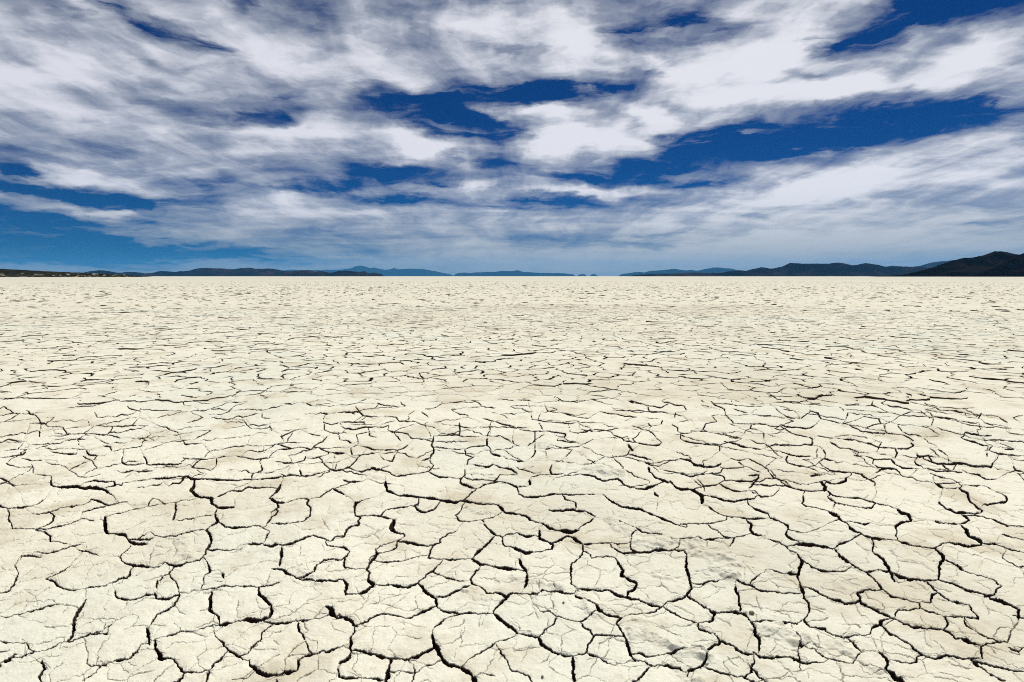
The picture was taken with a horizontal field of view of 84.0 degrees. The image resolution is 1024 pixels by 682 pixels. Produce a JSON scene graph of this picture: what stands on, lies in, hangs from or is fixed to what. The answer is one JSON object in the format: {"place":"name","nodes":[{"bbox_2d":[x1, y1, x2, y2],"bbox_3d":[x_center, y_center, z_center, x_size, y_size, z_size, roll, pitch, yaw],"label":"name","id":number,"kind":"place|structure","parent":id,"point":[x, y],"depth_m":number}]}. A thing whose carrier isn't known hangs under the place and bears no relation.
{"place":"outdoors","nodes":[
{"label":"outdoors","id":0,"kind":"place"},
{"bbox_2d":[0,269,148,276],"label":"headland","id":1,"kind":"structure","parent":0,"point":[14,273],"depth_m":1105.45},
{"bbox_2d":[84,268,287,275],"bbox_3d":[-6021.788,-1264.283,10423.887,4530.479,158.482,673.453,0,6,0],"label":"mountain range","id":2,"kind":"structure","parent":0,"point":[232,272],"depth_m":10343.45},
{"bbox_2d":[281,270,382,275],"bbox_3d":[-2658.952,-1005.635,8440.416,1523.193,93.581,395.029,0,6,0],"label":"mountain range","id":3,"kind":"structure","parent":0,"point":[319,273],"depth_m":8380.22},
{"bbox_2d":[285,266,452,275],"bbox_3d":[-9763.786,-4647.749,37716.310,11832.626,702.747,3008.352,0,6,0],"label":"mountain range","id":4,"kind":"structure","parent":0,"point":[405,272],"depth_m":37429.89},
{"bbox_2d":[0,281,1023,681],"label":"ground","id":5,"kind":"structure","parent":0,"point":[486,493],"depth_m":4.26},
{"bbox_2d":[0,276,1023,313],"bbox_3d":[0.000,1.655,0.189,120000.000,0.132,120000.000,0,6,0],"label":"lakebed","id":6,"kind":"structure","parent":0,"point":[444,283],"depth_m":59.82},
{"bbox_2d":[0,0,1023,275],"label":"sky","id":7,"kind":"structure","parent":0,"point":[576,137]},
{"bbox_2d":[454,270,574,275],"bbox_3d":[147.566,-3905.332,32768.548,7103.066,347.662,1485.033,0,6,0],"label":"mountain range","id":8,"kind":"structure","parent":0,"point":[510,273],"depth_m":32568.14},
{"bbox_2d":[619,267,736,275],"bbox_3d":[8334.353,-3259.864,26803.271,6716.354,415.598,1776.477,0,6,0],"label":"mountain range","id":9,"kind":"structure","parent":0,"point":[708,270],"depth_m":26681.08},
{"bbox_2d":[632,263,927,275],"bbox_3d":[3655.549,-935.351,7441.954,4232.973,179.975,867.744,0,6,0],"label":"mountain range","id":10,"kind":"structure","parent":0,"point":[830,269],"depth_m":7328.19},
{"bbox_2d":[888,260,952,267],"bbox_3d":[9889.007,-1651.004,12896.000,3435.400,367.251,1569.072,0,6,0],"label":"mountain range","id":11,"kind":"structure","parent":0,"point":[931,265],"depth_m":12860.21},
{"bbox_2d":[870,251,1018,276],"bbox_3d":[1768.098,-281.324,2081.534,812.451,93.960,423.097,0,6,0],"label":"mountain range","id":12,"kind":"structure","parent":0,"point":[969,266],"depth_m":2045.26},
{"bbox_2d":[955,253,1023,276],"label":"mountain range","id":13,"kind":"structure","parent":0,"point":[1013,266],"depth_m":1711.97}
]}

